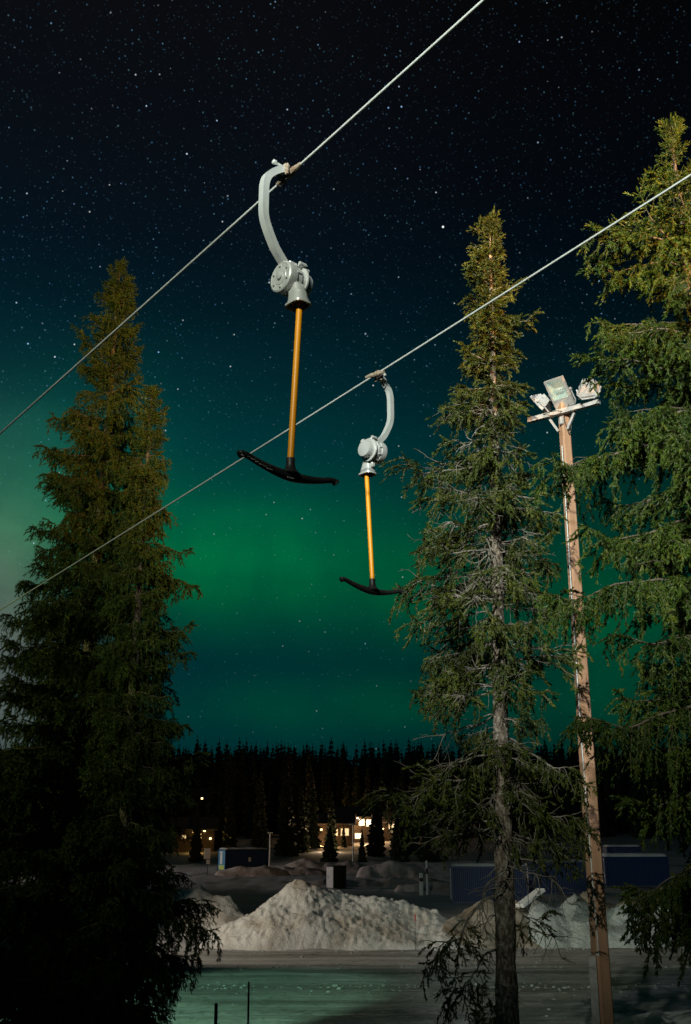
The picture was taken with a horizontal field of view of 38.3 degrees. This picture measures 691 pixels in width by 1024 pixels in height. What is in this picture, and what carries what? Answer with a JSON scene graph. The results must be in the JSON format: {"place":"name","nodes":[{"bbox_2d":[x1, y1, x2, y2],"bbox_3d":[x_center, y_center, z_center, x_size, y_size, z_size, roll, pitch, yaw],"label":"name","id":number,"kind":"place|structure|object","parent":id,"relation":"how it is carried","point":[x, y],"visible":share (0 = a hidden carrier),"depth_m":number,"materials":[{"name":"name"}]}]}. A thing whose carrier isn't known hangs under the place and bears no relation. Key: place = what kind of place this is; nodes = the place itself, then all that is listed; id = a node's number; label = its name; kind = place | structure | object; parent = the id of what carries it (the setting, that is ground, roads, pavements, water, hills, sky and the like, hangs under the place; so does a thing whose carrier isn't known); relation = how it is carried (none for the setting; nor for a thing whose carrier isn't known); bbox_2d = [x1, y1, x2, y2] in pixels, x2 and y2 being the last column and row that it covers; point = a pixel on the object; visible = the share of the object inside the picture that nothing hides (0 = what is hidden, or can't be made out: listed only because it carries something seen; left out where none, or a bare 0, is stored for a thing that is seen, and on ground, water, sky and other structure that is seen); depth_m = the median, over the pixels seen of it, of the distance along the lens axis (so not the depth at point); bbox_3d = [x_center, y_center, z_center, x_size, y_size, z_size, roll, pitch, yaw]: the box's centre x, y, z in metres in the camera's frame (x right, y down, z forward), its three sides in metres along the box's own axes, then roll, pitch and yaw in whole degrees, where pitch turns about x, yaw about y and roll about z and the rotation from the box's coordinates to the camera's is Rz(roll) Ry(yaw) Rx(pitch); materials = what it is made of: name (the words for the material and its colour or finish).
{"place":"outdoors","nodes":[
{"label":"outdoors","id":0,"kind":"place"},
{"bbox_2d":[0,0,485,433],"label":"haul cable","id":1,"kind":"object","parent":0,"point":[438,40],"visible":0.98,"depth_m":8.27,"materials":[{"name":"metal"}]},
{"bbox_2d":[237,159,338,485],"bbox_3d":[-0.400,-1.498,7.638,0.944,2.671,0.339,16,-24,-40],"label":"bar hanger","id":2,"kind":"object","parent":1,"relation":"hanging from","point":[292,281],"visible":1,"depth_m":7.60,"materials":[{"name":"metal"}]},
{"bbox_2d":[0,947,690,1023],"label":"road","id":3,"kind":"structure","parent":0,"point":[356,1002],"depth_m":33.28,"materials":[{"name":"white snow"}]},
{"bbox_2d":[156,948,688,1023],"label":"snow crumbs","id":4,"kind":"object","parent":3,"relation":"on","point":[336,985],"visible":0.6,"depth_m":33.54,"materials":[{"name":"white snow"}]},
{"bbox_2d":[0,821,690,1023],"bbox_3d":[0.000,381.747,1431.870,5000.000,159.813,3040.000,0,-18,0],"label":"ground","id":5,"kind":"structure","parent":0,"point":[250,895],"depth_m":114.17,"materials":[{"name":"white snow"}]},
{"bbox_2d":[0,256,222,1023],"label":"spruce tree","id":6,"kind":"object","parent":5,"relation":"on","point":[64,663],"visible":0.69,"depth_m":21.38,"materials":[{"name":"green plant"}]},
{"bbox_2d":[43,384,222,1023],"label":"spruce tree","id":7,"kind":"object","parent":5,"relation":"on","point":[111,998],"visible":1,"depth_m":19.55,"materials":[{"name":"green plant"}]},
{"bbox_2d":[169,817,218,851],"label":"cabin","id":8,"kind":"object","parent":5,"relation":"on","point":[209,827],"visible":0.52,"depth_m":161.45,"materials":[{"name":"wood"}]},
{"bbox_2d":[188,803,205,862],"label":"spruce tree","id":9,"kind":"object","parent":5,"relation":"on","point":[197,846],"visible":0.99,"depth_m":141.87,"materials":[{"name":"green plant"}]},
{"bbox_2d":[189,788,208,816],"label":"cabin","id":10,"kind":"object","parent":5,"relation":"on","point":[198,794],"visible":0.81,"depth_m":224.84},
{"bbox_2d":[154,885,245,935],"bbox_3d":[-8.800,21.377,53.526,8.400,2.556,7.000,0,-18,0],"label":"snow pile","id":11,"kind":"object","parent":5,"relation":"on","point":[228,906],"visible":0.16,"depth_m":52.64,"materials":[{"name":"white snow"}]},
{"bbox_2d":[204,848,210,874],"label":"notice board","id":12,"kind":"object","parent":5,"relation":"on","point":[207,852],"visible":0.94,"depth_m":120.92,"materials":[{"name":"wood"}]},
{"bbox_2d":[214,1003,217,1023],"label":"stake","id":13,"kind":"object","parent":5,"relation":"on","point":[215,1013],"visible":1,"depth_m":20.77,"materials":[{"name":"metal"}]},
{"bbox_2d":[221,784,238,847],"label":"spruce tree","id":14,"kind":"object","parent":5,"relation":"on","point":[230,836],"visible":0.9,"depth_m":156.81,"materials":[{"name":"green plant"}]},
{"bbox_2d":[218,848,268,870],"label":"shipping container","id":15,"kind":"object","parent":5,"relation":"on","point":[228,858],"visible":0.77,"depth_m":127.46,"materials":[{"name":"blue metal"}]},
{"bbox_2d":[222,850,224,868],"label":"door","id":16,"kind":"structure","parent":15,"relation":"in","point":[223,854],"depth_m":126.63,"materials":[{"name":"metal"}]},
{"bbox_2d":[247,982,249,1023],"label":"stake","id":17,"kind":"object","parent":5,"relation":"on","point":[248,1002],"visible":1,"depth_m":21.75,"materials":[{"name":"metal"}]},
{"bbox_2d":[215,865,289,876],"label":"snow bank","id":18,"kind":"structure","parent":5,"relation":"on","point":[263,870],"depth_m":119.43,"materials":[{"name":"white snow"}]},
{"bbox_2d":[250,769,271,848],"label":"spruce tree","id":19,"kind":"object","parent":5,"relation":"on","point":[259,838],"visible":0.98,"depth_m":163.46,"materials":[{"name":"green plant"}]},
{"bbox_2d":[268,832,272,865],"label":"lamp post","id":20,"kind":"object","parent":5,"relation":"on","point":[269,846],"visible":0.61,"depth_m":132.74,"materials":[{"name":"metal"}]},
{"bbox_2d":[273,758,298,856],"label":"spruce tree","id":21,"kind":"object","parent":5,"relation":"on","point":[285,845],"visible":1,"depth_m":152.00,"materials":[{"name":"green plant"}]},
{"bbox_2d":[272,865,325,875],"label":"snow bank","id":22,"kind":"structure","parent":5,"relation":"on","point":[298,871],"depth_m":123.26,"materials":[{"name":"white snow"}]},
{"bbox_2d":[294,784,311,852],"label":"spruce tree","id":23,"kind":"object","parent":5,"relation":"on","point":[303,839],"visible":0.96,"depth_m":159.59,"materials":[{"name":"green plant"}]},
{"bbox_2d":[305,770,323,847],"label":"spruce tree","id":24,"kind":"object","parent":5,"relation":"on","point":[313,827],"visible":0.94,"depth_m":169.44,"materials":[{"name":"green plant"}]},
{"bbox_2d":[284,858,367,873],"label":"snow bank","id":25,"kind":"structure","parent":5,"relation":"on","point":[353,867],"depth_m":125.62,"materials":[{"name":"white snow"}]},
{"bbox_2d":[320,825,338,861],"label":"spruce tree","id":26,"kind":"object","parent":5,"relation":"on","point":[329,853],"visible":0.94,"depth_m":141.61,"materials":[{"name":"green plant"}]},
{"bbox_2d":[305,813,356,845],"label":"cabin","id":27,"kind":"object","parent":5,"relation":"on","point":[346,819],"visible":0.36,"depth_m":174.37,"materials":[{"name":"wood"}]},
{"bbox_2d":[341,828,348,835],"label":"window","id":28,"kind":"structure","parent":27,"relation":"in","point":[346,829],"depth_m":174.01,"materials":[{"name":"yellow glass"}]},
{"bbox_2d":[323,790,339,850],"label":"spruce tree","id":29,"kind":"object","parent":5,"relation":"on","point":[331,819],"visible":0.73,"depth_m":163.85,"materials":[{"name":"green plant"}]},
{"bbox_2d":[199,879,464,950],"bbox_3d":[-0.600,19.226,47.758,13.200,3.121,8.300,0,-18,0],"label":"snow pile","id":30,"kind":"object","parent":5,"relation":"on","point":[296,914],"visible":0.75,"depth_m":45.16,"materials":[{"name":"white snow"}]},
{"bbox_2d":[326,865,346,887],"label":"utility cabinet","id":31,"kind":"object","parent":5,"relation":"on","point":[336,876],"visible":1,"depth_m":93.51,"materials":[{"name":"black metal"}]},
{"bbox_2d":[340,823,347,847],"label":"spruce tree","id":32,"kind":"object","parent":5,"relation":"on","point":[343,841],"visible":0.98,"depth_m":170.79,"materials":[{"name":"green plant"}]},
{"bbox_2d":[0,735,690,838],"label":"forest","id":33,"kind":"object","parent":5,"relation":"on","point":[345,781],"visible":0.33,"depth_m":211.17,"materials":[{"name":"green plant"}]},
{"bbox_2d":[348,824,357,861],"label":"lamp post","id":34,"kind":"object","parent":5,"relation":"on","point":[353,841],"visible":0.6,"depth_m":130.95,"materials":[{"name":"metal"}]},
{"bbox_2d":[333,807,383,842],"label":"cabin","id":35,"kind":"object","parent":5,"relation":"on","point":[363,824],"visible":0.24,"depth_m":184.31,"materials":[{"name":"wood"}]},
{"bbox_2d":[355,833,360,838],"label":"window","id":36,"kind":"structure","parent":35,"relation":"in","point":[357,835],"depth_m":183.48,"materials":[{"name":"glass"}]},
{"bbox_2d":[359,819,364,825],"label":"window","id":37,"kind":"structure","parent":35,"relation":"in","point":[362,823],"depth_m":184.20,"materials":[{"name":"glass"}]},
{"bbox_2d":[366,819,370,826],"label":"window","id":38,"kind":"structure","parent":35,"relation":"in","point":[368,821],"depth_m":184.29,"materials":[{"name":"glass"}]},
{"bbox_2d":[357,829,366,861],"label":"spruce tree","id":39,"kind":"object","parent":5,"relation":"on","point":[362,855],"visible":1,"depth_m":141.78,"materials":[{"name":"green plant"}]},
{"bbox_2d":[365,777,385,856],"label":"spruce tree","id":40,"kind":"object","parent":5,"relation":"on","point":[375,847],"visible":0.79,"depth_m":151.78,"materials":[{"name":"green plant"}]},
{"bbox_2d":[308,877,447,886],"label":"snow bank","id":41,"kind":"structure","parent":5,"relation":"on","point":[391,882],"depth_m":96.67,"materials":[{"name":"white snow"}]},
{"bbox_2d":[379,805,386,848],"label":"spruce tree","id":42,"kind":"object","parent":5,"relation":"on","point":[382,835],"visible":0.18,"depth_m":166.28,"materials":[{"name":"green plant"}]},
{"bbox_2d":[382,811,394,840],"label":"cabin","id":43,"kind":"object","parent":5,"relation":"on","point":[387,836],"visible":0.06,"depth_m":188.35,"materials":[{"name":"wood"}]},
{"bbox_2d":[356,860,425,877],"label":"snow bank","id":44,"kind":"structure","parent":5,"relation":"on","point":[392,868],"depth_m":115.69,"materials":[{"name":"white snow"}]},
{"bbox_2d":[388,777,410,862],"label":"spruce tree","id":45,"kind":"object","parent":5,"relation":"on","point":[397,852],"visible":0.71,"depth_m":141.94,"materials":[{"name":"green plant"}]},
{"bbox_2d":[404,776,420,853],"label":"spruce tree","id":46,"kind":"object","parent":5,"relation":"on","point":[410,849],"visible":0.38,"depth_m":156.03,"materials":[{"name":"green plant"}]},
{"bbox_2d":[419,873,422,894],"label":"marker post","id":47,"kind":"object","parent":5,"relation":"on","point":[421,882],"visible":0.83,"depth_m":82.44,"materials":[{"name":"white paint"}]},
{"bbox_2d":[394,881,449,891],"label":"snow bank","id":48,"kind":"structure","parent":5,"relation":"on","point":[438,886],"depth_m":88.93,"materials":[{"name":"white snow"}]},
{"bbox_2d":[425,861,428,894],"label":"marker post","id":49,"kind":"object","parent":5,"relation":"on","point":[426,868],"visible":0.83,"depth_m":82.61,"materials":[{"name":"white paint"}]},
{"bbox_2d":[416,768,442,861],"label":"spruce tree","id":50,"kind":"object","parent":5,"relation":"on","point":[428,855],"visible":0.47,"depth_m":141.62,"materials":[{"name":"green plant"}]},
{"bbox_2d":[354,206,601,1023],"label":"spruce tree","id":51,"kind":"object","parent":5,"relation":"on","point":[457,690],"visible":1,"depth_m":11.87,"materials":[{"name":"green plant"}]},
{"bbox_2d":[467,980,496,1023],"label":"spruce sapling","id":52,"kind":"object","parent":5,"relation":"on","point":[481,1021],"visible":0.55,"depth_m":13.13,"materials":[{"name":"green plant"}]},
{"bbox_2d":[450,863,527,902],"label":"shipping container","id":53,"kind":"object","parent":5,"relation":"on","point":[464,877],"visible":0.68,"depth_m":73.58,"materials":[{"name":"blue metal"}]},
{"bbox_2d":[441,898,541,948],"bbox_3d":[6.800,19.470,47.102,6.000,2.255,6.400,0,-18,0],"label":"snow pile","id":54,"kind":"object","parent":5,"relation":"on","point":[448,925],"visible":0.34,"depth_m":45.60,"materials":[{"name":"white snow"}]},
{"bbox_2d":[524,859,586,893],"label":"shipping container","id":55,"kind":"object","parent":5,"relation":"on","point":[581,887],"visible":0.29,"depth_m":84.39,"materials":[{"name":"blue metal"}]},
{"bbox_2d":[527,375,613,1023],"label":"light pole","id":56,"kind":"object","parent":5,"relation":"on","point":[559,393],"visible":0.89,"depth_m":12.76,"materials":[{"name":"brown wood"}]},
{"bbox_2d":[527,893,683,948],"bbox_3d":[14.800,19.445,47.425,14.400,2.500,6.800,0,-18,0],"label":"snow pile","id":57,"kind":"object","parent":5,"relation":"on","point":[574,922],"visible":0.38,"depth_m":45.64,"materials":[{"name":"white snow"}]},
{"bbox_2d":[515,888,544,907],"bbox_3d":[8.527,17.773,45.861,1.613,0.782,0.500,14,-23,-37],"label":"plank","id":58,"kind":"object","parent":57,"relation":"on","point":[523,902],"visible":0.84,"depth_m":45.71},
{"bbox_2d":[528,112,690,986],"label":"spruce tree","id":59,"kind":"object","parent":5,"relation":"on","point":[662,432],"visible":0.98,"depth_m":10.74,"materials":[{"name":"green plant"}]},
{"bbox_2d":[580,887,661,909],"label":"snow ridge","id":60,"kind":"structure","parent":5,"relation":"on","point":[585,896],"depth_m":56.68,"materials":[{"name":"white snow"}]},
{"bbox_2d":[602,845,640,852],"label":"shipping container","id":61,"kind":"object","parent":5,"relation":"on","point":[621,848],"visible":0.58,"depth_m":133.46,"materials":[{"name":"blue metal"}]},
{"bbox_2d":[602,853,670,885],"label":"shipping container","id":62,"kind":"object","parent":5,"relation":"on","point":[642,869],"visible":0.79,"depth_m":93.12,"materials":[{"name":"blue metal"}]},
{"bbox_2d":[602,858,605,883],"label":"door","id":63,"kind":"structure","parent":62,"relation":"in","point":[602,858],"depth_m":93.30,"materials":[{"name":"blue paint"}]},
{"bbox_2d":[0,174,690,609],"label":"haul cable","id":64,"kind":"object","parent":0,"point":[388,366],"visible":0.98,"depth_m":11.07,"materials":[{"name":"metal"}]},
{"bbox_2d":[339,370,403,594],"bbox_3d":[0.287,-0.382,11.085,0.944,2.671,0.339,16,-24,-40],"label":"bar hanger","id":65,"kind":"object","parent":64,"relation":"hanging from","point":[372,450],"visible":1,"depth_m":11.09,"materials":[{"name":"metal"}]},
{"bbox_2d":[0,0,690,764],"label":"sky","id":66,"kind":"structure","parent":0,"point":[140,131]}
]}

